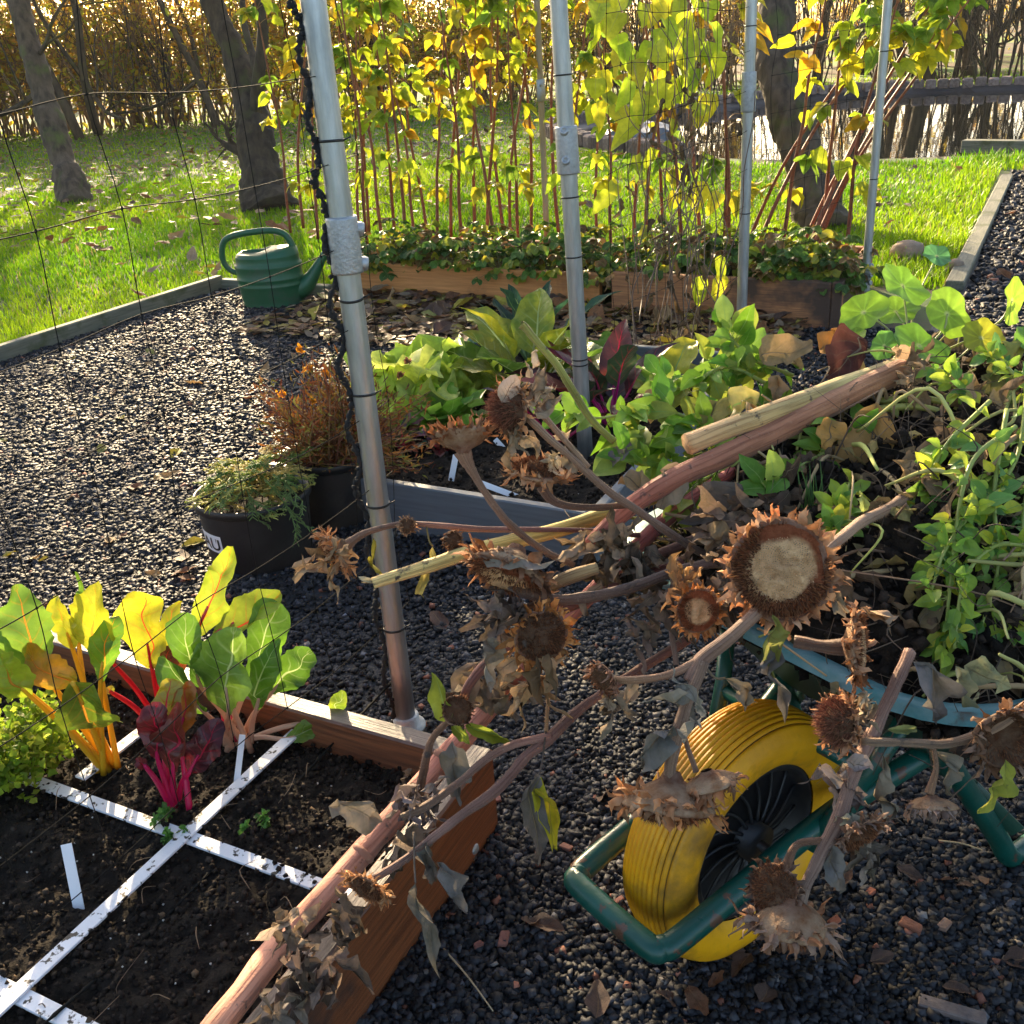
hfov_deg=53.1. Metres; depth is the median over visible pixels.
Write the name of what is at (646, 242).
strawberry plant
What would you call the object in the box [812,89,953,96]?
pond bed
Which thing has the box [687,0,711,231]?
raspberry cane
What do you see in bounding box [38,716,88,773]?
parsley plant
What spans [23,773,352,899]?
planting batten
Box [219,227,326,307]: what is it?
watering can
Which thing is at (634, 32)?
thicket shrub
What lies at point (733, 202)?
raspberry cane
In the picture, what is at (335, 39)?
thicket shrub
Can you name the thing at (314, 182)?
lashing rope
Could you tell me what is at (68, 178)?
fruit tree
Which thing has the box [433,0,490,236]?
raspberry cane
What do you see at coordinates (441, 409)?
lettuce
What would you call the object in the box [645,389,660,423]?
dead leaf
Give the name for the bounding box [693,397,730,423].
dead leaf
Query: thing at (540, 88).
cane support
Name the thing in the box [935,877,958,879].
fallen leaf
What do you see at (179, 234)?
fallen leaf
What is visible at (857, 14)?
raspberry cane
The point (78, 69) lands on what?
woodland tree
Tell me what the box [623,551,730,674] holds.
dried sunflower
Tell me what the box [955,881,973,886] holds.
fallen leaf
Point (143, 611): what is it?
chard plant
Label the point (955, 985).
fallen leaf
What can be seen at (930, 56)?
raspberry cane
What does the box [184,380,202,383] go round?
fallen leaf
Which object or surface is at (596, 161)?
raspberry cane
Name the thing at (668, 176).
raspberry cane
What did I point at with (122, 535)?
fallen leaf
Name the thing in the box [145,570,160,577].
fallen leaf
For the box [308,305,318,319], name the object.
fallen leaf
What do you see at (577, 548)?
dead leaf cluster
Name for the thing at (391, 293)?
fallen leaf
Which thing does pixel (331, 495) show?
plant pot
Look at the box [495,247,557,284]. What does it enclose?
strawberry plant
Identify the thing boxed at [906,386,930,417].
dead leaf
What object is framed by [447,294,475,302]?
fallen leaf
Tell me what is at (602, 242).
strawberry plant
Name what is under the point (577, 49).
thicket shrub
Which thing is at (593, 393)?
chard plant
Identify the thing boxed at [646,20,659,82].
woodland tree
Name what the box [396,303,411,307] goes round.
fallen leaf
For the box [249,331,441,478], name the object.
dried marigold
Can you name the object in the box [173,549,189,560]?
fallen leaf
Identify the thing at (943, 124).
water
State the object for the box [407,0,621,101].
thicket shrub
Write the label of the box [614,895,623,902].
brick chip
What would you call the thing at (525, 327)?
cut stalk
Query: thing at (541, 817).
dried sunflower
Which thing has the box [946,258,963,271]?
stone
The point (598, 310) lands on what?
fallen leaf
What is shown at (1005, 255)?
gravel beside lawn
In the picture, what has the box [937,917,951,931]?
brick chip
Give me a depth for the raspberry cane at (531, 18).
5.86 m
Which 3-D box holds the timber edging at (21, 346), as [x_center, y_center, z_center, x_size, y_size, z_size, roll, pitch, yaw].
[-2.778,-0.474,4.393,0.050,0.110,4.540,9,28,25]
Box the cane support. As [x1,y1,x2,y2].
[534,0,548,236]
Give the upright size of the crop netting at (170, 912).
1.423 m
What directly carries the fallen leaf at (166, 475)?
on the gravel at (102, 365)
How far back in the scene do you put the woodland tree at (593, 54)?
21.80 m
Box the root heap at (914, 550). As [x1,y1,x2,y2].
[599,355,1023,759]
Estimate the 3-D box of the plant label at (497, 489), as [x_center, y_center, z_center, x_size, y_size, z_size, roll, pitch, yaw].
[-0.037,-0.063,2.931,0.116,0.056,0.014,1,25,10]
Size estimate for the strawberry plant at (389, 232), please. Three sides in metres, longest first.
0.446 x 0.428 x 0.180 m
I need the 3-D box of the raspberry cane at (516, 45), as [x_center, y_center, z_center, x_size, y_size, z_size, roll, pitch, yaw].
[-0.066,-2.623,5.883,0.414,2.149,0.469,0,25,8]
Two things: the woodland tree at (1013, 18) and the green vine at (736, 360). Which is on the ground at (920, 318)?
the woodland tree at (1013, 18)
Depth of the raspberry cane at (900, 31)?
4.75 m
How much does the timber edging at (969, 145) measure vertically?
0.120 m
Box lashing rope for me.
[286,0,395,723]
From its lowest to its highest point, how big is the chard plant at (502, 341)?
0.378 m
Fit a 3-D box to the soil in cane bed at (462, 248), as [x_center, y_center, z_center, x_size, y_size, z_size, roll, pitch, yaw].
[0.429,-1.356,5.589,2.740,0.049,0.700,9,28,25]
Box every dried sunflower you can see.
[200,466,736,1023]
[292,515,639,604]
[336,636,695,977]
[420,409,575,566]
[449,533,723,664]
[483,350,707,557]
[483,596,582,731]
[498,430,624,510]
[579,491,920,740]
[604,660,756,833]
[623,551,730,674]
[728,648,1023,962]
[793,597,898,694]
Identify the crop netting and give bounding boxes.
[0,0,413,1023]
[605,0,752,345]
[763,0,878,258]
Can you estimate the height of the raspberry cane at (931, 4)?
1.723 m
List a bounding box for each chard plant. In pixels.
[0,571,123,775]
[106,591,186,714]
[134,678,225,810]
[155,546,346,753]
[436,288,640,395]
[482,364,617,442]
[505,319,682,427]
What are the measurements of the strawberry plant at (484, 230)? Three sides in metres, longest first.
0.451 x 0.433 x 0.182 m
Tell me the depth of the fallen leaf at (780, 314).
4.71 m
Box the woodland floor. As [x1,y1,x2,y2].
[0,9,1023,135]
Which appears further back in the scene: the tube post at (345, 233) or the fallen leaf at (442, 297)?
the fallen leaf at (442, 297)
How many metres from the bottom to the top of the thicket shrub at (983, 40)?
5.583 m
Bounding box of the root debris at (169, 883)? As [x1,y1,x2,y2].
[1,698,386,1023]
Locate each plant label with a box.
[61,843,84,908]
[234,734,245,780]
[448,454,457,480]
[483,481,517,495]
[493,438,504,446]
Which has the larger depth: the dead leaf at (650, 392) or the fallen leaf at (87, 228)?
the fallen leaf at (87, 228)
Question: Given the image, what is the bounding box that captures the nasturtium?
[839,244,1023,375]
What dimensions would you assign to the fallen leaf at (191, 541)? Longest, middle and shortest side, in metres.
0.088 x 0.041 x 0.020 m
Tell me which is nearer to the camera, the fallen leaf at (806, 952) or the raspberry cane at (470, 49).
the fallen leaf at (806, 952)
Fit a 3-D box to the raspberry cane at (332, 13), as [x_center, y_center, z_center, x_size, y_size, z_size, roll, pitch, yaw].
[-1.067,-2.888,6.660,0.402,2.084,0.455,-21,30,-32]
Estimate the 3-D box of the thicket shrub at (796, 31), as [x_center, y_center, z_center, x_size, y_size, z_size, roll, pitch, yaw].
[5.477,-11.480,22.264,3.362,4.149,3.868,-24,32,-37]
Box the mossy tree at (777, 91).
[756,0,1001,226]
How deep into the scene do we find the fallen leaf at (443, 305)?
5.24 m
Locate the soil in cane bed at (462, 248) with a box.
[374,246,838,276]
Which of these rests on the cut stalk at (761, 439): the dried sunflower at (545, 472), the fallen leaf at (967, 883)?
the dried sunflower at (545, 472)
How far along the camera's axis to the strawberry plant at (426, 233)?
5.73 m
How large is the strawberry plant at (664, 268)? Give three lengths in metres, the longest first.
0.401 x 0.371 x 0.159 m
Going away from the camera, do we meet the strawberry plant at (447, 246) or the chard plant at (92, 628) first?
the chard plant at (92, 628)
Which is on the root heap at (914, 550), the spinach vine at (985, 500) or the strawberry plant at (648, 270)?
the spinach vine at (985, 500)
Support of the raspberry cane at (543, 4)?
in the raised bed at (440, 280)
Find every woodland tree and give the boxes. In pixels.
[0,0,84,139]
[31,0,136,135]
[80,0,220,125]
[95,2,144,123]
[301,4,353,118]
[340,0,394,110]
[582,11,594,77]
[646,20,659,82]
[791,1,795,61]
[813,0,831,81]
[838,0,871,74]
[871,0,899,81]
[897,0,905,74]
[915,1,934,80]
[955,10,964,58]
[962,1,1006,76]
[983,2,1023,60]
[984,0,1005,72]
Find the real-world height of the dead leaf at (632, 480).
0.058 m
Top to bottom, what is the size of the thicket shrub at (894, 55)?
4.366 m
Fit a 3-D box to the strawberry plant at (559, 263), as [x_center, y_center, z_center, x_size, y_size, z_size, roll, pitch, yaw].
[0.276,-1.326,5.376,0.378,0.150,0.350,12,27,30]
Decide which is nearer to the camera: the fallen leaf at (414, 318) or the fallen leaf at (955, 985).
the fallen leaf at (955, 985)
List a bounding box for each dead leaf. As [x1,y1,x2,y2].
[608,442,632,466]
[618,469,650,508]
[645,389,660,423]
[656,462,688,509]
[678,481,743,525]
[692,521,732,555]
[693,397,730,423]
[725,510,746,535]
[728,386,759,415]
[759,333,812,365]
[768,375,789,400]
[790,357,803,368]
[793,451,824,475]
[816,417,847,449]
[817,328,836,353]
[825,323,867,379]
[831,403,896,465]
[902,441,937,460]
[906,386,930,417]
[948,373,987,393]
[964,655,1011,693]
[973,433,986,443]
[975,402,1006,409]
[981,373,1015,408]
[986,339,1023,374]
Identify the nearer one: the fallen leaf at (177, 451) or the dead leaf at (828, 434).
the dead leaf at (828, 434)
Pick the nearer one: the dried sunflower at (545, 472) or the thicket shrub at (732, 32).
the dried sunflower at (545, 472)
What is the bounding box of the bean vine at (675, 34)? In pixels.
[584,0,755,350]
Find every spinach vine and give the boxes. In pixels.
[813,468,870,536]
[902,332,1023,675]
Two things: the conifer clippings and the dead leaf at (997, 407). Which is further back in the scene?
the conifer clippings
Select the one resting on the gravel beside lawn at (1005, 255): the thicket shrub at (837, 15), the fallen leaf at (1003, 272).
the fallen leaf at (1003, 272)
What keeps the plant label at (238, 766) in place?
in the soil at (297, 896)
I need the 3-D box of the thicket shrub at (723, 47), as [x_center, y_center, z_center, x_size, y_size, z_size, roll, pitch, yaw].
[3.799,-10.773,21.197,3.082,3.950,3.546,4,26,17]
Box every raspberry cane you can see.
[232,0,302,232]
[274,0,319,227]
[281,0,330,238]
[305,0,363,96]
[327,0,383,235]
[334,0,381,220]
[334,0,386,243]
[335,0,410,229]
[345,0,391,231]
[363,0,418,236]
[364,0,418,226]
[380,0,431,228]
[407,0,475,234]
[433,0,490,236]
[435,0,485,237]
[447,0,507,238]
[454,0,513,232]
[468,0,533,237]
[469,0,540,237]
[471,0,528,226]
[479,0,537,232]
[487,5,550,238]
[530,0,574,232]
[543,0,598,193]
[573,0,621,242]
[577,6,619,226]
[616,0,660,239]
[633,0,686,243]
[643,0,709,233]
[644,0,703,224]
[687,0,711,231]
[695,0,769,237]
[700,0,773,235]
[750,0,900,233]
[759,0,904,237]
[760,0,827,236]
[805,0,882,243]
[805,0,967,237]
[809,0,961,253]
[815,7,967,241]
[825,0,987,228]
[842,0,920,265]
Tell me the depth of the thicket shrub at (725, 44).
23.27 m
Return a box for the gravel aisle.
[0,311,1023,1011]
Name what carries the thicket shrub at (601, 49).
on the ground at (920, 318)
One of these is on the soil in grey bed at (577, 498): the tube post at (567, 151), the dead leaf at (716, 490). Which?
the tube post at (567, 151)
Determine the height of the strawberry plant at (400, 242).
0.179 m
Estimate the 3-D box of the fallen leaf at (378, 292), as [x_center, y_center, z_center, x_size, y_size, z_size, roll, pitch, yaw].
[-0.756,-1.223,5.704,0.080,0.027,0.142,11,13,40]
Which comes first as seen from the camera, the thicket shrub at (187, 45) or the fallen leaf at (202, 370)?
the fallen leaf at (202, 370)
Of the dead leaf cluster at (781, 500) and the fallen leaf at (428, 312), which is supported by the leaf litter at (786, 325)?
the fallen leaf at (428, 312)
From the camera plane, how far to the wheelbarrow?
1.45 m
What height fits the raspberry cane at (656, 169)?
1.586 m
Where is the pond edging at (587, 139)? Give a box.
[545,76,1023,158]
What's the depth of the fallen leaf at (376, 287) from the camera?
5.74 m
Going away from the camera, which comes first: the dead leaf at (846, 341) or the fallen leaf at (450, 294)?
the dead leaf at (846, 341)
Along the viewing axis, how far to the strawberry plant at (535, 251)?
5.28 m
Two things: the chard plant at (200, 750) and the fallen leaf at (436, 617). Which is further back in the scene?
the fallen leaf at (436, 617)
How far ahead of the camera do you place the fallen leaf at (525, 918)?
1.63 m
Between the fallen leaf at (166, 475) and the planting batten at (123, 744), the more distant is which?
the fallen leaf at (166, 475)
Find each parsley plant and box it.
[0,689,87,798]
[0,703,57,803]
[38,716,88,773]
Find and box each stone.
[889,240,923,262]
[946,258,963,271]
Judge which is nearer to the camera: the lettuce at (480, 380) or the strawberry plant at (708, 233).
the lettuce at (480, 380)
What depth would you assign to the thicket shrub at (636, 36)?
20.82 m
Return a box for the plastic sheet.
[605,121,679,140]
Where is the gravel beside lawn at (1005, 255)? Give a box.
[943,169,1023,358]
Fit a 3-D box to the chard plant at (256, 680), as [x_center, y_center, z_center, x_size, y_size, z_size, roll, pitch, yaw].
[-0.475,0.278,1.840,0.243,0.382,0.235,12,29,31]
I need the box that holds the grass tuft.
[795,457,828,509]
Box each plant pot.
[192,470,312,575]
[288,455,363,528]
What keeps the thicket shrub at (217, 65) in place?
on the ground at (920, 318)
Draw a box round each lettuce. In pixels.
[343,334,484,420]
[393,381,489,434]
[432,341,508,398]
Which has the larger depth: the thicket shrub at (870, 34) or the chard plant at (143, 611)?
the thicket shrub at (870, 34)
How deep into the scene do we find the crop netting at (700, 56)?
3.60 m
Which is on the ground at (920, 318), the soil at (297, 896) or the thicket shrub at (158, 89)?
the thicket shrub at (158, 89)
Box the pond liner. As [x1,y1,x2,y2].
[577,83,1023,156]
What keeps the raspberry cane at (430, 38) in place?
in the soil in cane bed at (462, 248)
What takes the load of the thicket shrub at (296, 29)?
on the ground at (920, 318)
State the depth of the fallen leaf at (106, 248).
7.32 m
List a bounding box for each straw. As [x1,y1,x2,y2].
[443,948,493,1010]
[939,840,981,849]
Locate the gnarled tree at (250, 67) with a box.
[199,0,298,212]
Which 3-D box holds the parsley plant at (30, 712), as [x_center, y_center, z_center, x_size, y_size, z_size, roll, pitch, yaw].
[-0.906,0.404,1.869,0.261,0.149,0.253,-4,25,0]
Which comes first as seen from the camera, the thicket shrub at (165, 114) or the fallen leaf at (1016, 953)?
the fallen leaf at (1016, 953)
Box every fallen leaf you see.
[2,551,15,556]
[31,178,44,182]
[57,237,73,244]
[83,242,98,246]
[84,227,95,231]
[96,246,112,250]
[97,444,106,454]
[104,536,116,542]
[118,531,127,538]
[126,482,142,489]
[129,288,146,296]
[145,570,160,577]
[147,265,159,271]
[153,470,178,480]
[168,229,184,239]
[169,448,180,459]
[171,565,196,575]
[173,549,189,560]
[178,536,203,547]
[179,574,195,579]
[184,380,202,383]
[186,246,196,260]
[197,368,206,372]
[201,264,215,267]
[211,260,221,275]
[217,213,237,219]
[260,361,269,372]
[273,222,288,230]
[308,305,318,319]
[317,292,333,299]
[334,301,340,307]
[363,289,369,298]
[365,303,369,312]
[367,290,382,294]
[367,319,386,324]
[371,284,388,290]
[377,299,389,302]
[382,306,403,312]
[386,286,394,302]
[389,299,416,312]
[394,290,413,295]
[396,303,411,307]
[404,313,431,325]
[404,319,416,330]
[414,289,427,297]
[420,301,428,307]
[421,309,440,318]
[424,302,442,320]
[426,314,447,320]
[429,611,448,628]
[433,320,451,332]
[436,294,445,299]
[437,301,453,314]
[444,291,460,297]
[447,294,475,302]
[451,296,472,309]
[494,295,508,306]
[521,916,538,923]
[528,912,564,931]
[553,297,568,313]
[584,979,609,1017]
[587,305,604,319]
[589,834,601,846]
[595,789,610,801]
[612,785,625,794]
[643,301,658,315]
[655,990,675,1006]
[657,336,675,341]
[659,304,672,320]
[684,324,696,330]
[684,985,708,1015]
[700,307,712,313]
[708,970,723,986]
[722,948,744,961]
[731,953,753,976]
[754,981,776,1001]
[756,309,767,313]
[756,322,768,332]
[758,313,774,318]
[774,311,791,319]
[775,946,781,953]
[799,947,810,954]
[827,878,848,890]
[843,862,852,879]
[870,949,893,963]
[897,864,923,881]
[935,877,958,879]
[942,980,971,993]
[955,166,962,175]
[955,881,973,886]
[971,872,988,883]
[996,268,1010,278]
[1003,946,1023,967]
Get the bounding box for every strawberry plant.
[330,232,397,281]
[360,218,426,247]
[362,239,403,274]
[381,220,449,272]
[392,230,436,263]
[394,236,466,272]
[410,235,494,272]
[437,244,499,270]
[458,221,515,249]
[467,223,537,261]
[470,239,531,284]
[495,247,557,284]
[507,232,595,280]
[520,221,605,256]
[535,244,594,270]
[555,221,650,265]
[582,244,623,289]
[588,250,664,282]
[616,225,673,258]
[624,220,710,284]
[634,241,703,272]
[671,224,751,275]
[673,231,736,257]
[680,226,763,275]
[727,236,831,283]
[733,227,796,262]
[748,254,819,281]
[764,224,862,265]
[790,248,866,295]
[802,241,884,285]
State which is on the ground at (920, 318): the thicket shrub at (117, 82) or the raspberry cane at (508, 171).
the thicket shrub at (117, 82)
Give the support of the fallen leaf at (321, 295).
on the leaf litter at (786, 325)
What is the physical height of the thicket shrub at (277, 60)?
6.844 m
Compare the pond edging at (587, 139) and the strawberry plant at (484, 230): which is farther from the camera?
the pond edging at (587, 139)
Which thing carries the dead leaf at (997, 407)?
on the root heap at (914, 550)
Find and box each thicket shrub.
[0,0,89,138]
[0,0,121,138]
[0,0,146,131]
[0,0,156,128]
[0,0,180,132]
[0,1,29,98]
[0,2,114,138]
[0,3,22,138]
[0,3,108,138]
[5,0,189,129]
[34,0,191,130]
[41,0,214,129]
[44,0,215,128]
[79,0,227,125]
[81,0,239,126]
[97,0,232,122]
[109,0,280,125]
[138,0,302,122]
[140,0,337,116]
[142,0,337,113]
[161,0,343,115]
[171,0,299,117]
[245,0,357,115]
[249,0,433,108]
[270,1,421,111]
[330,0,505,110]
[348,0,487,107]
[349,0,471,96]
[379,0,504,105]
[383,0,527,104]
[386,1,551,101]
[389,0,511,99]
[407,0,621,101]
[409,0,543,102]
[446,0,551,101]
[480,8,572,98]
[493,1,642,99]
[542,0,642,94]
[542,0,661,96]
[581,0,661,93]
[587,0,663,73]
[601,0,739,88]
[636,0,744,90]
[648,0,738,88]
[690,0,803,90]
[691,0,744,85]
[722,0,857,85]
[733,1,851,83]
[791,0,912,85]
[796,0,908,70]
[827,3,907,66]
[832,0,987,67]
[842,0,1017,78]
[846,0,915,79]
[909,0,1006,79]
[950,1,1022,76]
[953,0,1022,82]
[957,0,1023,78]
[980,0,1023,58]
[989,0,1023,75]
[998,0,1023,62]
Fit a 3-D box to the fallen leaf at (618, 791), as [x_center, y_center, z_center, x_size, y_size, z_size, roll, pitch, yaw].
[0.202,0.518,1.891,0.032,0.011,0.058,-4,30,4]
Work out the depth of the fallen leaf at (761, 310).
4.78 m
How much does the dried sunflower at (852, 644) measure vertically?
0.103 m
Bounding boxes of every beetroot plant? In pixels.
[379,412,434,451]
[411,430,454,456]
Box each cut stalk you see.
[358,501,656,587]
[461,557,683,700]
[519,321,616,443]
[550,562,598,590]
[585,359,911,544]
[658,535,692,557]
[681,332,936,454]
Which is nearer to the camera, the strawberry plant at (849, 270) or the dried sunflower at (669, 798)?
the dried sunflower at (669, 798)
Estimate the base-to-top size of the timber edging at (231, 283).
0.090 m
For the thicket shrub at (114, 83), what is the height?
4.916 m
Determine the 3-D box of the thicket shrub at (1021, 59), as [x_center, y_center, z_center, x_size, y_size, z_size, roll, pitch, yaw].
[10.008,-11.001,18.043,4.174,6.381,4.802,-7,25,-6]
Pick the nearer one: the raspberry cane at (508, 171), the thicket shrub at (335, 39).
the raspberry cane at (508, 171)
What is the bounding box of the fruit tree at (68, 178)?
[7,0,134,203]
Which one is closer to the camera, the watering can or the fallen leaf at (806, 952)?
the fallen leaf at (806, 952)
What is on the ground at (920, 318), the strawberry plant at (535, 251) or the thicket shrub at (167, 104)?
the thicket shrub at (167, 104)
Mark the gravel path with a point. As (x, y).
(418, 654)
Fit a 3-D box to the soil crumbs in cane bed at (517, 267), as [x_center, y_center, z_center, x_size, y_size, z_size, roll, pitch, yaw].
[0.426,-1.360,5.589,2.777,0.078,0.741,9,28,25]
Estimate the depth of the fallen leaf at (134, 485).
3.38 m
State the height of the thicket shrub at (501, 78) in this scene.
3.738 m
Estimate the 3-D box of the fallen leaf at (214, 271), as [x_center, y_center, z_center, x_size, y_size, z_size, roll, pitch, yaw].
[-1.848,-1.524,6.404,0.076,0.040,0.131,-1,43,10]
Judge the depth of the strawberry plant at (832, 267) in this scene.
4.67 m
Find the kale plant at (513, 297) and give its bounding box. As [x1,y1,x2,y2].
[476,280,620,360]
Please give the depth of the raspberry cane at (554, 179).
5.82 m
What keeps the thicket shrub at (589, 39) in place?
on the ground at (920, 318)
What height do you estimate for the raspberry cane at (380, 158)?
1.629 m
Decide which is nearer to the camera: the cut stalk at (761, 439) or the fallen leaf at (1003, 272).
the cut stalk at (761, 439)
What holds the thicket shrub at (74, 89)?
on the ground at (920, 318)
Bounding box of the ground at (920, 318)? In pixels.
[0,74,1023,342]
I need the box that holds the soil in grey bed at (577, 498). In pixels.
[383,352,692,503]
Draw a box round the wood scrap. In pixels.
[917,993,986,1023]
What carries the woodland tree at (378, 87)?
on the ground at (920, 318)
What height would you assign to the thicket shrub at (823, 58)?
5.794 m
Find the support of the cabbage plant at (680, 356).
in the soil in grey bed at (577, 498)
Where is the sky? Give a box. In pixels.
[0,0,1019,63]
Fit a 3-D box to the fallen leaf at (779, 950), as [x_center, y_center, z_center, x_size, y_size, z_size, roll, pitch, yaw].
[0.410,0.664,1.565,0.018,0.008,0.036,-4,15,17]
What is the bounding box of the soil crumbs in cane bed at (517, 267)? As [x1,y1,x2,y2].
[371,246,843,278]
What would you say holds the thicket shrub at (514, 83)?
on the ground at (920, 318)
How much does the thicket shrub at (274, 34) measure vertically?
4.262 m
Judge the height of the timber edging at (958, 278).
0.070 m
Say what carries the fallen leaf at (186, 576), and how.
on the gravel at (102, 365)
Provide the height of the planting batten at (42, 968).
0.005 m
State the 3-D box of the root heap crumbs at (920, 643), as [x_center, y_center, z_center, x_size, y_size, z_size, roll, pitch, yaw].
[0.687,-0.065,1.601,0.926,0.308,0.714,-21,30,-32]
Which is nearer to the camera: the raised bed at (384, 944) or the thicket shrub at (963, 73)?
the raised bed at (384, 944)
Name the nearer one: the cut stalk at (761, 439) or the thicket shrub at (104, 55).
the cut stalk at (761, 439)
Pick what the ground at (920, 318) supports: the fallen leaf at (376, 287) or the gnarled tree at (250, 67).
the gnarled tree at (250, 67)
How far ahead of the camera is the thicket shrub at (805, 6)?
19.97 m
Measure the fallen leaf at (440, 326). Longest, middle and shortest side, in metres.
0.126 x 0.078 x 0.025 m
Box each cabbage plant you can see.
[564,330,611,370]
[632,336,716,407]
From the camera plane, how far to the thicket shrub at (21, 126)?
20.02 m
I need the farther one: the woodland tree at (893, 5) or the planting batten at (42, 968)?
the woodland tree at (893, 5)
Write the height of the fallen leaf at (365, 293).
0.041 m
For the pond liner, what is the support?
on the pond bed at (936, 89)
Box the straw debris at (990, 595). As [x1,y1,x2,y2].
[624,331,1023,697]
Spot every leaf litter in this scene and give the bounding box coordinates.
[0,97,623,248]
[229,288,812,345]
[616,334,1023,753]
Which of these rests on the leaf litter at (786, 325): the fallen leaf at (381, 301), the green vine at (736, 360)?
the fallen leaf at (381, 301)
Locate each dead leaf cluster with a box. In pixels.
[552,522,646,615]
[597,506,668,598]
[620,558,705,650]
[680,485,770,569]
[688,551,745,642]
[722,454,803,516]
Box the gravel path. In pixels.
[0,152,1023,1023]
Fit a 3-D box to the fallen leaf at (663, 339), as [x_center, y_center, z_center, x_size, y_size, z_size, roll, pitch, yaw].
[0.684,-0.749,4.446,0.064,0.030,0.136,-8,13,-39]
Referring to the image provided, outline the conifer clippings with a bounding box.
[184,445,320,547]
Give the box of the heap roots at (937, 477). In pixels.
[564,311,1023,826]
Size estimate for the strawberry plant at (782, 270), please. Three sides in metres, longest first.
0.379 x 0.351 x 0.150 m
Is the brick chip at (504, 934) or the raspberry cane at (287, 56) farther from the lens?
the raspberry cane at (287, 56)
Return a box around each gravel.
[0,287,653,667]
[356,550,1023,1023]
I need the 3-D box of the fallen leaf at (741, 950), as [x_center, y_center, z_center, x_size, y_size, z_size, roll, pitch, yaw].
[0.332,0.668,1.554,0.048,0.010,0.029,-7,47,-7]
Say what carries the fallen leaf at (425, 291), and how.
on the leaf litter at (786, 325)
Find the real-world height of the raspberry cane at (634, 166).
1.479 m
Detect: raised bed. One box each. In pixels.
[51,630,497,1023]
[263,342,741,561]
[338,237,650,303]
[611,241,873,328]
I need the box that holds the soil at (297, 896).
[0,672,440,1023]
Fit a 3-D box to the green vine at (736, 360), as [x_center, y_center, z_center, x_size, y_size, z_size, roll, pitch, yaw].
[0.356,-0.168,1.694,0.491,0.279,0.470,-22,30,-34]
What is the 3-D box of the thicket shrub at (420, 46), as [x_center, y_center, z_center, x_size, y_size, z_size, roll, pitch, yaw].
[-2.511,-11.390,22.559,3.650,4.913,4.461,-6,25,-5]
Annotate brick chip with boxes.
[473,940,483,948]
[497,930,509,946]
[559,842,572,851]
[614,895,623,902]
[827,914,840,923]
[866,887,875,895]
[898,916,922,935]
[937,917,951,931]
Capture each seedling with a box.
[149,802,174,829]
[160,825,187,844]
[237,808,269,834]
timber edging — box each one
[0,275,221,361]
[220,278,331,294]
[945,174,1012,290]
[960,139,1023,153]
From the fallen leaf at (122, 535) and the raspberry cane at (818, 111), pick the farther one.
the raspberry cane at (818, 111)
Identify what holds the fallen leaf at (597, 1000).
on the gravel at (800, 984)
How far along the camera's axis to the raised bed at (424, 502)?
2.87 m
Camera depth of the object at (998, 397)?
1.37 m
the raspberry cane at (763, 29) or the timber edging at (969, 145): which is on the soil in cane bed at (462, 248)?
the raspberry cane at (763, 29)
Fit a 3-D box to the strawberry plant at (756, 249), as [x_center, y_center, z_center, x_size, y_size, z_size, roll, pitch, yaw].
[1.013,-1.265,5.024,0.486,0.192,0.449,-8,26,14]
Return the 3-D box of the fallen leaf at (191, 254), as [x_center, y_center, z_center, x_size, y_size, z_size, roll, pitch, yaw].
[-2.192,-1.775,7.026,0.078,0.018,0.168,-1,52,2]
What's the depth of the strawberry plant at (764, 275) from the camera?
4.72 m
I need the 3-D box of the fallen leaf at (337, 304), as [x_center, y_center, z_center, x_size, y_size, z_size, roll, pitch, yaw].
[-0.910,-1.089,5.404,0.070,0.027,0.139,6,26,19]
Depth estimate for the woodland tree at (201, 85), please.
20.14 m
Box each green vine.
[529,294,878,532]
[880,371,1022,429]
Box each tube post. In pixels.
[300,0,425,731]
[549,0,592,458]
[737,0,758,310]
[859,0,892,292]
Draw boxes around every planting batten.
[0,729,295,1016]
[0,975,98,1023]
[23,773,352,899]
[75,728,139,780]
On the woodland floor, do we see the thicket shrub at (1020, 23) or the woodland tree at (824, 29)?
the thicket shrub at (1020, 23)
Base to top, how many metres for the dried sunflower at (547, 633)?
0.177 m
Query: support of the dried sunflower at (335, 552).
on the dried sunflower at (284, 936)
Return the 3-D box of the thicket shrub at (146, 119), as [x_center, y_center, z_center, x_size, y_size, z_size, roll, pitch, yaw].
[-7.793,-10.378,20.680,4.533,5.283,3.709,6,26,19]
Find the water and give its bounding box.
[583,90,1023,159]
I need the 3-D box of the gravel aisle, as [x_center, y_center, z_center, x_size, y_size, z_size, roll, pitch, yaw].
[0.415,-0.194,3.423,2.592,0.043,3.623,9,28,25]
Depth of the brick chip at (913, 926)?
1.58 m
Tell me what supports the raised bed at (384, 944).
on the gravel path
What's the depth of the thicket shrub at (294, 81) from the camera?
21.53 m
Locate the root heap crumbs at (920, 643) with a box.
[599,348,1023,775]
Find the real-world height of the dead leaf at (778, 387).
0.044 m
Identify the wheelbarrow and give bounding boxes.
[564,508,1023,964]
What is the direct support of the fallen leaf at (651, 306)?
on the leaf litter at (786, 325)
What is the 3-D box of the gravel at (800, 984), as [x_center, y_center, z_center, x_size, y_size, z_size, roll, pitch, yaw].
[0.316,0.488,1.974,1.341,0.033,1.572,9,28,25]
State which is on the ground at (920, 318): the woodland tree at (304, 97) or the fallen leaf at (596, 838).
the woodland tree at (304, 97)
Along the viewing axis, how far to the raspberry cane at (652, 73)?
5.82 m

